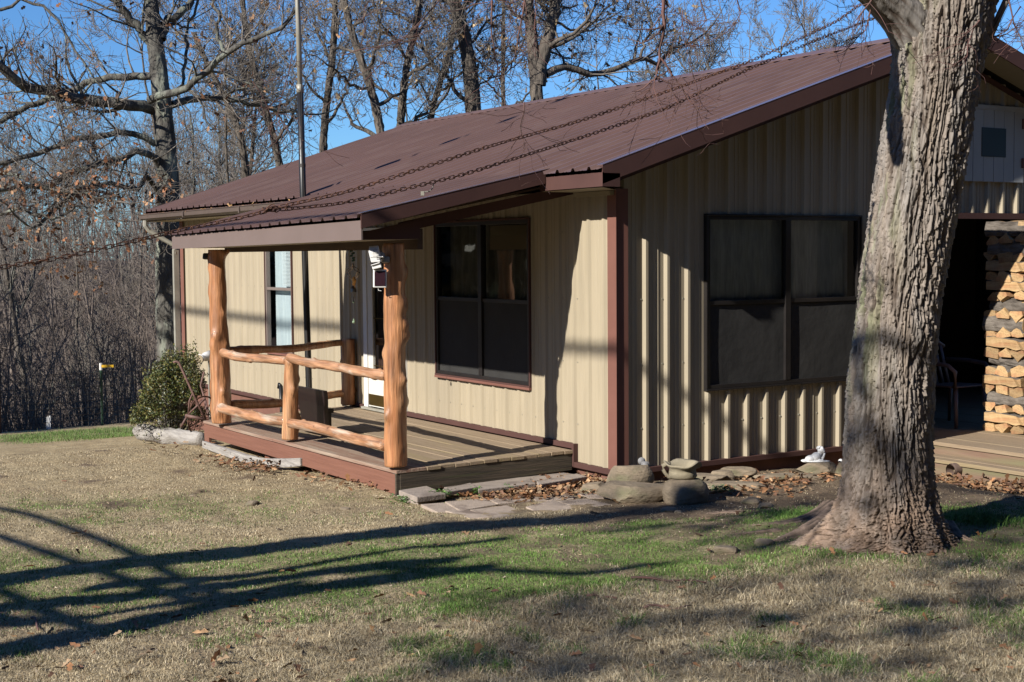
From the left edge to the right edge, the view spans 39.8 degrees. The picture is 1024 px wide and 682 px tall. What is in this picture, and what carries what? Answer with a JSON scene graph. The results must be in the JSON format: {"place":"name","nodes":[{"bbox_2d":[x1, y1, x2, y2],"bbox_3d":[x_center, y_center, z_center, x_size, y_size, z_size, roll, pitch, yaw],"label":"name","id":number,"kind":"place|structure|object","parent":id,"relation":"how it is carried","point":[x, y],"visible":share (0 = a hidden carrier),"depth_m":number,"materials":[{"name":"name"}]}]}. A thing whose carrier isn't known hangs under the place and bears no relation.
{"place":"outdoors","nodes":[
{"label":"outdoors","id":0,"kind":"place"},
{"bbox_2d":[0,260,1023,681],"bbox_3d":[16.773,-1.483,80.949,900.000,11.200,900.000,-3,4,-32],"label":"ground","id":1,"kind":"structure","parent":0,"point":[58,448],"depth_m":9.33,"materials":[{"name":"beige plant"}]},
{"bbox_2d":[0,88,109,430],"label":"bare tree","id":2,"kind":"object","parent":1,"relation":"on","point":[9,279],"visible":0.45,"depth_m":43.05,"materials":[{"name":"brown plant"}]},
{"bbox_2d":[0,363,150,433],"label":"wire fence","id":3,"kind":"object","parent":1,"relation":"on","point":[100,393],"visible":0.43,"depth_m":28.14,"materials":[{"name":"black metal"}]},
{"bbox_2d":[6,66,182,427],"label":"bare tree","id":4,"kind":"object","parent":1,"relation":"on","point":[101,311],"visible":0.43,"depth_m":40.21,"materials":[{"name":"brown plant"}]},
{"bbox_2d":[74,58,249,420],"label":"bare tree","id":5,"kind":"object","parent":1,"relation":"on","point":[192,191],"visible":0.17,"depth_m":43.53,"materials":[{"name":"brown plant"}]},
{"bbox_2d":[0,62,330,431],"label":"woods","id":6,"kind":"object","parent":1,"relation":"on","point":[39,357],"visible":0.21,"depth_m":51.94,"materials":[{"name":"brown plant"}]},
{"bbox_2d":[132,424,204,445],"bbox_3d":[-3.881,1.086,16.137,0.223,0.229,1.482,-4,5,-42],"label":"log","id":7,"kind":"object","parent":1,"relation":"on","point":[172,435],"visible":0.84,"depth_m":16.05,"materials":[{"name":"grey wood"}]},
{"bbox_2d":[127,336,210,443],"bbox_3d":[-3.877,0.617,16.507,1.212,1.360,1.099,-1,4,-6],"label":"evergreen bush","id":8,"kind":"object","parent":1,"relation":"on","point":[168,394],"visible":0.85,"depth_m":16.28,"materials":[{"name":"green plant"}]},
{"bbox_2d":[0,0,354,424],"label":"oak tree","id":9,"kind":"object","parent":1,"relation":"on","point":[158,104],"visible":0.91,"depth_m":25.03,"materials":[{"name":"grey plant"}]},
{"bbox_2d":[78,0,288,324],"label":"bare tree","id":10,"kind":"object","parent":1,"relation":"on","point":[225,132],"visible":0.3,"depth_m":29.47,"materials":[{"name":"brown plant"}]},
{"bbox_2d":[173,360,210,431],"bbox_3d":[-3.429,0.657,15.755,0.320,0.913,0.600,2,5,39],"label":"hand plough","id":11,"kind":"object","parent":1,"relation":"on","point":[203,418],"visible":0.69,"depth_m":15.59,"materials":[{"name":"metal"}]},
{"bbox_2d":[196,350,210,419],"bbox_3d":[-3.767,0.770,17.419,0.120,1.300,0.224,1,4,26],"label":"yard light","id":12,"kind":"object","parent":1,"relation":"on","point":[204,356],"visible":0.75,"depth_m":17.40,"materials":[{"name":"white plastic"}]},
{"bbox_2d":[176,49,257,188],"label":"bare tree","id":13,"kind":"object","parent":1,"relation":"on","point":[219,159],"visible":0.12,"depth_m":42.19,"materials":[{"name":"brown plant"}]},
{"bbox_2d":[133,0,304,177],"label":"woodland tree","id":14,"kind":"object","parent":1,"relation":"on","point":[244,161],"visible":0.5,"depth_m":28.99,"materials":[{"name":"brown plant"}]},
{"bbox_2d":[140,0,315,279],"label":"bare tree","id":15,"kind":"object","parent":1,"relation":"on","point":[252,147],"visible":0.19,"depth_m":32.23,"materials":[{"name":"brown plant"}]},
{"bbox_2d":[202,441,303,467],"bbox_3d":[-2.696,1.126,14.182,0.196,0.173,2.388,-3,4,-34],"label":"landscape timber","id":16,"kind":"object","parent":1,"relation":"on","point":[285,462],"visible":0.84,"depth_m":13.91,"materials":[{"name":"grey wood"}]},
{"bbox_2d":[193,57,322,191],"bbox_3d":[-7.847,-1.717,38.192,3.914,11.904,5.547,1,4,28],"label":"bare tree","id":17,"kind":"object","parent":1,"relation":"on","point":[233,172],"visible":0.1,"depth_m":38.91,"materials":[{"name":"brown plant"}]},
{"bbox_2d":[165,0,355,166],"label":"woodland tree","id":18,"kind":"object","parent":1,"relation":"on","point":[266,115],"visible":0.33,"depth_m":30.94,"materials":[{"name":"brown plant"}]},
{"bbox_2d":[295,0,311,387],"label":"antenna mast","id":19,"kind":"object","parent":1,"relation":"on","point":[302,183],"visible":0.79,"depth_m":16.13,"materials":[{"name":"grey metal"}]},
{"bbox_2d":[223,0,394,152],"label":"woodland tree","id":20,"kind":"object","parent":1,"relation":"on","point":[324,124],"visible":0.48,"depth_m":29.96,"materials":[{"name":"brown plant"}]},
{"bbox_2d":[261,0,452,135],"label":"woodland tree","id":21,"kind":"object","parent":1,"relation":"on","point":[376,109],"visible":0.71,"depth_m":27.94,"materials":[{"name":"brown plant"}]},
{"bbox_2d":[203,243,572,495],"bbox_3d":[-1.444,0.187,13.941,1.924,2.254,4.678,-3,4,-32],"label":"log porch","id":22,"kind":"object","parent":1,"relation":"on","point":[393,448],"visible":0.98,"depth_m":12.93,"materials":[{"name":"brown wood"}]},
{"bbox_2d":[298,386,333,435],"bbox_3d":[-1.891,0.687,13.994,0.249,0.455,0.687,-3,4,-32],"label":"slab seat","id":23,"kind":"object","parent":22,"relation":"on","point":[313,404],"visible":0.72,"depth_m":13.89,"materials":[{"name":"brown wood"}]},
{"bbox_2d":[346,250,359,323],"bbox_3d":[-1.519,-0.590,13.539,0.064,0.846,0.248,-3,4,-32],"label":"wind chime","id":24,"kind":"object","parent":22,"relation":"hanging from","point":[353,288],"visible":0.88,"depth_m":13.52,"materials":[{"name":"black metal"}]},
{"bbox_2d":[369,246,389,290],"bbox_3d":[-1.070,-0.586,11.422,0.130,0.367,0.242,1,4,20],"label":"security light","id":25,"kind":"object","parent":22,"relation":"attached to","point":[379,275],"visible":1,"depth_m":11.40,"materials":[{"name":"white plastic"}]},
{"bbox_2d":[329,0,483,125],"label":"woodland tree","id":26,"kind":"object","parent":1,"relation":"on","point":[401,112],"visible":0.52,"depth_m":28.88,"materials":[{"name":"brown plant"}]},
{"bbox_2d":[354,1,463,120],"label":"bare tree","id":27,"kind":"object","parent":1,"relation":"on","point":[421,91],"visible":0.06,"depth_m":36.51,"materials":[{"name":"brown plant"}]},
{"bbox_2d":[399,486,445,502],"bbox_3d":[-0.728,1.239,11.457,0.286,0.046,0.479,-2,4,-26],"label":"edging block","id":28,"kind":"object","parent":1,"relation":"on","point":[420,494],"depth_m":11.34,"materials":[{"name":"concrete"}]},
{"bbox_2d":[421,503,455,512],"bbox_3d":[-0.559,1.310,10.978,0.192,0.041,0.392,-2,4,-21],"label":"paver","id":29,"kind":"object","parent":1,"relation":"on","point":[438,507],"visible":0.66,"depth_m":10.97,"materials":[{"name":"concrete"}]},
{"bbox_2d":[376,0,509,118],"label":"woodland tree","id":30,"kind":"object","parent":1,"relation":"on","point":[432,109],"visible":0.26,"depth_m":30.58,"materials":[{"name":"brown plant"}]},
{"bbox_2d":[443,483,476,495],"bbox_3d":[-0.417,1.221,11.636,0.172,0.036,0.465,2,4,36],"label":"edging block","id":31,"kind":"object","parent":1,"relation":"on","point":[464,488],"depth_m":11.59,"materials":[{"name":"concrete"}]},
{"bbox_2d":[342,0,584,112],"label":"hickory tree","id":32,"kind":"object","parent":1,"relation":"on","point":[467,53],"visible":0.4,"depth_m":29.95,"materials":[{"name":"brown plant"}]},
{"bbox_2d":[445,510,490,518],"bbox_3d":[-0.322,1.319,10.658,0.175,0.042,0.424,-3,4,-32],"label":"paver","id":33,"kind":"object","parent":1,"relation":"on","point":[470,514],"visible":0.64,"depth_m":10.66,"materials":[{"name":"concrete"}]},
{"bbox_2d":[445,499,495,509],"bbox_3d":[-0.309,1.296,11.092,0.343,0.042,0.430,-2,4,-19],"label":"paver","id":34,"kind":"object","parent":1,"relation":"on","point":[471,504],"visible":0.67,"depth_m":11.07,"materials":[{"name":"concrete"}]},
{"bbox_2d":[471,505,514,518],"bbox_3d":[-0.093,1.318,10.782,0.341,0.041,0.466,-2,4,-25],"label":"paver","id":35,"kind":"object","parent":1,"relation":"on","point":[494,512],"visible":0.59,"depth_m":10.79,"materials":[{"name":"concrete"}]},
{"bbox_2d":[478,480,535,493],"bbox_3d":[-0.043,1.211,11.746,0.646,0.036,0.167,-3,4,-38],"label":"edging block","id":36,"kind":"object","parent":1,"relation":"on","point":[496,487],"depth_m":11.72,"materials":[{"name":"concrete"}]},
{"bbox_2d":[444,472,571,489],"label":"walk slab","id":37,"kind":"structure","parent":1,"relation":"on","point":[535,478],"depth_m":12.15,"materials":[{"name":"concrete"}]},
{"bbox_2d":[490,496,531,505],"bbox_3d":[0.003,1.281,11.310,0.415,0.041,0.260,-3,4,-32],"label":"paver","id":38,"kind":"object","parent":1,"relation":"on","point":[501,501],"visible":0.52,"depth_m":11.21,"materials":[{"name":"concrete"}]},
{"bbox_2d":[0,440,1023,681],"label":"fallen leaves","id":39,"kind":"object","parent":1,"relation":"on","point":[570,488],"visible":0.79,"depth_m":11.43,"materials":[{"name":"brown plant"}]},
{"bbox_2d":[438,0,585,113],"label":"woodland tree","id":40,"kind":"object","parent":1,"relation":"on","point":[502,79],"visible":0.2,"depth_m":35.33,"materials":[{"name":"brown plant"}]},
{"bbox_2d":[3,456,1023,681],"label":"litter bits","id":41,"kind":"object","parent":1,"relation":"on","point":[435,581],"visible":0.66,"depth_m":8.26,"materials":[{"name":"brown plant"}]},
{"bbox_2d":[526,500,570,513],"bbox_3d":[0.266,1.297,10.941,0.410,0.042,0.430,-3,4,-32],"label":"paver","id":42,"kind":"object","parent":1,"relation":"on","point":[553,505],"visible":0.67,"depth_m":10.94,"materials":[{"name":"concrete"}]},
{"bbox_2d":[534,493,575,501],"bbox_3d":[0.336,1.275,11.422,0.364,0.041,0.294,-1,4,-12],"label":"paver","id":43,"kind":"object","parent":1,"relation":"on","point":[552,498],"visible":0.39,"depth_m":11.34,"materials":[{"name":"concrete"}]},
{"bbox_2d":[537,474,586,486],"bbox_3d":[0.404,1.184,11.971,0.164,0.036,0.645,3,5,42],"label":"edging block","id":44,"kind":"object","parent":1,"relation":"on","point":[560,480],"depth_m":11.95,"materials":[{"name":"concrete"}]},
{"bbox_2d":[138,37,1023,480],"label":"ranch house","id":45,"kind":"structure","parent":1,"relation":"on","point":[610,299],"depth_m":13.21,"materials":[{"name":"beige paint"}]},
{"bbox_2d":[264,251,293,355],"bbox_3d":[-2.938,-0.660,18.115,0.149,1.676,0.892,-3,4,-32],"label":"window","id":46,"kind":"structure","parent":45,"relation":"in","point":[283,259],"depth_m":18.31,"materials":[{"name":"white glass"}]},
{"bbox_2d":[361,227,407,412],"bbox_3d":[-1.399,-0.233,15.603,0.160,2.032,0.966,-3,4,-32],"label":"door","id":47,"kind":"structure","parent":45,"relation":"in","point":[373,314],"depth_m":15.85,"materials":[{"name":"white plastic"}]},
{"bbox_2d":[433,217,531,389],"bbox_3d":[-0.247,-0.386,13.865,0.194,1.597,1.810,-3,4,-32],"label":"window","id":48,"kind":"structure","parent":45,"relation":"in","point":[483,330],"depth_m":13.80,"materials":[{"name":"black glass"}]},
{"bbox_2d":[704,214,862,390],"bbox_3d":[2.474,-0.377,13.028,1.905,1.564,0.181,-3,4,-32],"label":"window","id":49,"kind":"structure","parent":45,"relation":"in","point":[778,310],"depth_m":12.97,"materials":[{"name":"black glass"}]},
{"bbox_2d":[558,498,609,506],"bbox_3d":[0.569,1.289,11.101,0.287,0.041,0.373,-2,4,-27],"label":"paver","id":50,"kind":"object","parent":1,"relation":"on","point":[581,502],"visible":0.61,"depth_m":11.12,"materials":[{"name":"concrete"}]},
{"bbox_2d":[581,481,603,493],"bbox_3d":[0.682,1.234,11.699,0.267,0.120,0.213,-3,4,-32],"label":"boulder","id":51,"kind":"object","parent":1,"relation":"on","point":[592,485],"visible":0.51,"depth_m":11.65,"materials":[{"name":"beige stone"}]},
{"bbox_2d":[471,0,744,100],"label":"forked tree","id":52,"kind":"object","parent":1,"relation":"on","point":[538,79],"visible":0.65,"depth_m":29.17,"materials":[{"name":"brown plant"}]},
{"bbox_2d":[597,480,663,503],"bbox_3d":[1.001,1.197,11.232,0.542,0.158,0.481,-3,4,-32],"label":"boulder","id":53,"kind":"object","parent":1,"relation":"on","point":[629,492],"visible":0.85,"depth_m":11.06,"materials":[{"name":"beige stone"}]},
{"bbox_2d":[606,465,653,482],"bbox_3d":[0.980,1.114,11.632,0.331,0.212,0.351,-3,4,-32],"label":"boulder","id":54,"kind":"object","parent":53,"relation":"on","point":[640,473],"visible":0.55,"depth_m":11.50,"materials":[{"name":"beige stone"}]},
{"bbox_2d":[238,0,1023,556],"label":"maple tree","id":55,"kind":"object","parent":1,"relation":"on","point":[886,500],"visible":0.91,"depth_m":8.87,"materials":[{"name":"brown plant"}]},
{"bbox_2d":[0,3,874,269],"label":"chain","id":56,"kind":"object","parent":55,"relation":"hanging from","point":[278,208],"visible":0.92,"depth_m":6.81,"materials":[{"name":"metal"}]},
{"bbox_2d":[567,0,699,90],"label":"bare tree","id":57,"kind":"object","parent":1,"relation":"on","point":[585,82],"visible":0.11,"depth_m":65.70,"materials":[{"name":"brown plant"}]},
{"bbox_2d":[629,26,702,80],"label":"bare tree","id":58,"kind":"object","parent":1,"relation":"on","point":[653,70],"visible":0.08,"depth_m":70.18,"materials":[{"name":"brown plant"}]},
{"bbox_2d":[661,458,708,504],"bbox_3d":[1.347,1.138,11.049,0.352,0.426,0.371,-3,4,-32],"label":"pitcher planter","id":59,"kind":"object","parent":1,"relation":"on","point":[683,485],"visible":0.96,"depth_m":10.94,"materials":[{"name":"beige stone"}]},
{"bbox_2d":[652,0,760,75],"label":"bare tree","id":60,"kind":"object","parent":1,"relation":"on","point":[713,56],"visible":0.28,"depth_m":64.66,"materials":[{"name":"brown plant"}]},
{"bbox_2d":[696,473,726,480],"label":"rock","id":61,"kind":"object","parent":1,"relation":"on","point":[710,477],"visible":0.47,"depth_m":11.96,"materials":[{"name":"beige stone"}]},
{"bbox_2d":[711,469,734,480],"bbox_3d":[1.805,1.163,12.100,0.220,0.115,0.176,-3,4,-32],"label":"rock","id":62,"kind":"object","parent":1,"relation":"on","point":[730,476],"visible":0.55,"depth_m":12.04,"materials":[{"name":"beige stone"}]},
{"bbox_2d":[713,545,737,553],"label":"stone","id":63,"kind":"object","parent":1,"relation":"on","point":[723,549],"visible":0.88,"depth_m":8.96,"materials":[{"name":"beige stone"}]},
{"bbox_2d":[704,481,765,490],"bbox_3d":[1.804,1.212,11.762,0.622,0.080,0.300,0,4,1],"label":"flat rock","id":64,"kind":"object","parent":1,"relation":"on","point":[734,483],"visible":0.49,"depth_m":11.69,"materials":[{"name":"beige stone"}]},
{"bbox_2d":[721,466,757,475],"bbox_3d":[1.979,1.133,12.352,0.329,0.072,0.160,1,4,15],"label":"rock","id":65,"kind":"object","parent":1,"relation":"on","point":[741,471],"visible":0.81,"depth_m":12.28,"materials":[{"name":"beige stone"}]},
{"bbox_2d":[718,0,827,66],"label":"bare tree","id":66,"kind":"object","parent":1,"relation":"on","point":[750,45],"visible":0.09,"depth_m":69.77,"materials":[{"name":"brown plant"}]},
{"bbox_2d":[753,473,823,481],"bbox_3d":[2.374,1.173,12.174,0.577,0.055,0.263,-1,4,-8],"label":"flat rock","id":67,"kind":"object","parent":1,"relation":"on","point":[782,475],"visible":0.58,"depth_m":12.12,"materials":[{"name":"beige stone"}]},
{"bbox_2d":[747,0,833,54],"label":"bare tree","id":68,"kind":"object","parent":1,"relation":"on","point":[796,6],"visible":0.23,"depth_m":67.37,"materials":[{"name":"brown plant"}]},
{"bbox_2d":[795,462,836,473],"bbox_3d":[2.666,1.106,12.374,0.383,0.097,0.171,0,4,2],"label":"ledge stone","id":69,"kind":"object","parent":1,"relation":"on","point":[823,467],"visible":0.93,"depth_m":12.30,"materials":[{"name":"beige stone"}]},
{"bbox_2d":[801,446,829,462],"bbox_3d":[2.656,0.990,12.383,0.252,0.148,0.089,0,4,0],"label":"cherub figurine","id":70,"kind":"object","parent":69,"relation":"on","point":[817,457],"visible":1,"depth_m":12.36,"materials":[{"name":"white paint"}]},
{"bbox_2d":[779,0,877,54],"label":"bare tree","id":71,"kind":"object","parent":1,"relation":"on","point":[833,37],"visible":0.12,"depth_m":66.52,"materials":[{"name":"brown plant"}]},
{"bbox_2d":[933,387,1023,484],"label":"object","id":72,"kind":"structure","parent":1,"relation":"on","point":[971,446],"depth_m":12.98,"materials":[{"name":"brown wood"}]},
{"bbox_2d":[936,341,989,428],"bbox_3d":[4.428,0.412,14.328,0.584,0.862,0.625,-3,4,-32],"label":"plastic armchair","id":73,"kind":"object","parent":72,"relation":"on","point":[954,386],"visible":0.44,"depth_m":14.28,"materials":[{"name":"black plastic"}]},
{"bbox_2d":[1010,425,1023,433],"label":"firewood log","id":74,"kind":"object","parent":72,"relation":"on","point":[1017,430],"visible":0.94,"depth_m":13.48,"materials":[{"name":"brown wood"}]},
{"bbox_2d":[984,410,1023,425],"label":"firewood log","id":75,"kind":"object","parent":74,"relation":"on","point":[1008,418],"visible":0.96,"depth_m":13.58,"materials":[{"name":"brown wood"}]},
{"bbox_2d":[0,0,1023,260],"label":"sky","id":76,"kind":"structure","parent":0,"point":[342,136],"materials":[{"name":"blue"}]},
{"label":"firewood log","id":77,"kind":"object","parent":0,"visible":0},
{"bbox_2d":[1014,291,1023,299],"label":"firewood log","id":78,"kind":"object","parent":77,"relation":"on","point":[1019,295],"visible":1,"depth_m":13.40,"materials":[{"name":"brown wood"}]},
{"bbox_2d":[986,280,1023,291],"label":"firewood log","id":79,"kind":"object","parent":78,"relation":"on","point":[1004,286],"visible":0.93,"depth_m":13.54,"materials":[{"name":"brown wood"}]},
{"bbox_2d":[1011,272,1023,281],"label":"firewood log","id":80,"kind":"object","parent":79,"relation":"on","point":[1017,277],"visible":0.95,"depth_m":13.42,"materials":[{"name":"brown wood"}]},
{"bbox_2d":[985,260,1023,272],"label":"firewood log","id":81,"kind":"object","parent":80,"relation":"on","point":[996,265],"visible":0.94,"depth_m":13.52,"materials":[{"name":"brown wood"}]},
{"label":"firewood log","id":82,"kind":"object","parent":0,"visible":0},
{"bbox_2d":[996,271,1013,281],"bbox_3d":[4.903,-0.626,13.662,0.482,0.127,0.199,-3,12,-31],"label":"firewood log","id":83,"kind":"object","parent":82,"relation":"on","point":[1003,276],"visible":0.55,"depth_m":13.53,"materials":[{"name":"brown wood"}]},
{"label":"firewood log","id":84,"kind":"object","parent":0,"visible":0},
{"bbox_2d":[997,252,1013,262],"bbox_3d":[4.910,-0.810,13.637,0.485,0.132,0.190,-2,0,-31],"label":"firewood log","id":85,"kind":"object","parent":84,"relation":"on","point":[1005,257],"visible":0.6,"depth_m":13.51,"materials":[{"name":"brown wood"}]},
{"bbox_2d":[987,240,1023,254],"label":"firewood log","id":86,"kind":"object","parent":85,"relation":"on","point":[1014,247],"visible":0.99,"depth_m":13.51,"materials":[{"name":"grey wood"}]},
{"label":"firewood log","id":87,"kind":"object","parent":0,"visible":0},
{"bbox_2d":[998,233,1016,242],"bbox_3d":[4.912,-0.998,13.620,0.484,0.132,0.177,-3,8,-29],"label":"firewood log","id":88,"kind":"object","parent":87,"relation":"on","point":[1005,238],"visible":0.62,"depth_m":13.49,"materials":[{"name":"brown wood"}]},
{"bbox_2d":[984,220,1023,236],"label":"firewood log","id":89,"kind":"object","parent":88,"relation":"on","point":[1002,228],"visible":1,"depth_m":13.53,"materials":[{"name":"grey wood"}]},
{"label":"firewood log","id":90,"kind":"object","parent":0,"visible":0},
{"bbox_2d":[995,405,1015,412],"bbox_3d":[4.913,0.650,13.739,0.485,0.108,0.155,-4,-5,-29],"label":"firewood log","id":91,"kind":"object","parent":90,"relation":"on","point":[1003,409],"visible":0.58,"depth_m":13.60,"materials":[{"name":"brown wood"}]},
{"bbox_2d":[987,391,1023,406],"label":"firewood log","id":92,"kind":"object","parent":91,"relation":"on","point":[999,398],"visible":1,"depth_m":13.60,"materials":[{"name":"grey wood"}]},
{"bbox_2d":[1009,387,1023,397],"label":"firewood log","id":93,"kind":"object","parent":92,"relation":"on","point":[1015,392],"visible":0.91,"depth_m":13.48,"materials":[{"name":"brown wood"}]},
{"bbox_2d":[982,373,1023,386],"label":"firewood log","id":94,"kind":"object","parent":93,"relation":"on","point":[996,379],"visible":0.97,"depth_m":13.58,"materials":[{"name":"brown wood"}]},
{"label":"firewood log","id":95,"kind":"object","parent":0,"visible":0},
{"bbox_2d":[994,365,1012,376],"bbox_3d":[4.912,0.280,13.714,0.482,0.120,0.188,-2,14,-29],"label":"firewood log","id":96,"kind":"object","parent":95,"relation":"on","point":[1003,370],"visible":0.53,"depth_m":13.59,"materials":[{"name":"brown wood"}]},
{"bbox_2d":[1010,365,1023,377],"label":"firewood log","id":97,"kind":"object","parent":95,"relation":"on","point":[1017,371],"visible":1,"depth_m":13.46,"materials":[{"name":"brown wood"}]},
{"bbox_2d":[989,357,1023,367],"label":"firewood log","id":98,"kind":"object","parent":97,"relation":"on","point":[1011,362],"visible":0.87,"depth_m":13.59,"materials":[{"name":"grey wood"}]},
{"bbox_2d":[983,346,1005,358],"bbox_3d":[4.829,0.094,13.835,0.449,0.138,0.192,-1,10,-33],"label":"firewood log","id":99,"kind":"object","parent":98,"relation":"on","point":[991,351],"visible":0.33,"depth_m":13.70,"materials":[{"name":"brown wood"}]},
{"bbox_2d":[1010,350,1023,361],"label":"firewood log","id":100,"kind":"object","parent":98,"relation":"on","point":[1018,355],"visible":0.87,"depth_m":13.45,"materials":[{"name":"brown wood"}]},
{"bbox_2d":[986,336,1023,350],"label":"firewood log","id":101,"kind":"object","parent":100,"relation":"on","point":[1016,344],"visible":0.94,"depth_m":13.53,"materials":[{"name":"brown wood"}]},
{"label":"firewood log","id":102,"kind":"object","parent":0,"visible":0},
{"bbox_2d":[984,330,998,337],"bbox_3d":[4.820,-0.104,13.832,0.450,0.132,0.172,-1,-8,-29],"label":"firewood log","id":103,"kind":"object","parent":102,"relation":"on","point":[990,333],"visible":0.29,"depth_m":13.71,"materials":[{"name":"brown wood"}]},
{"bbox_2d":[982,316,1023,331],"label":"firewood log","id":104,"kind":"object","parent":103,"relation":"on","point":[993,323],"visible":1,"depth_m":13.60,"materials":[{"name":"grey wood"}]},
{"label":"firewood log","id":105,"kind":"object","parent":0,"visible":0},
{"bbox_2d":[1009,311,1023,322],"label":"firewood log","id":106,"kind":"object","parent":105,"relation":"on","point":[1016,316],"visible":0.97,"depth_m":13.44,"materials":[{"name":"brown wood"}]},
{"bbox_2d":[989,298,1023,311],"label":"firewood log","id":107,"kind":"object","parent":106,"relation":"on","point":[1011,304],"visible":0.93,"depth_m":13.54,"materials":[{"name":"grey wood"}]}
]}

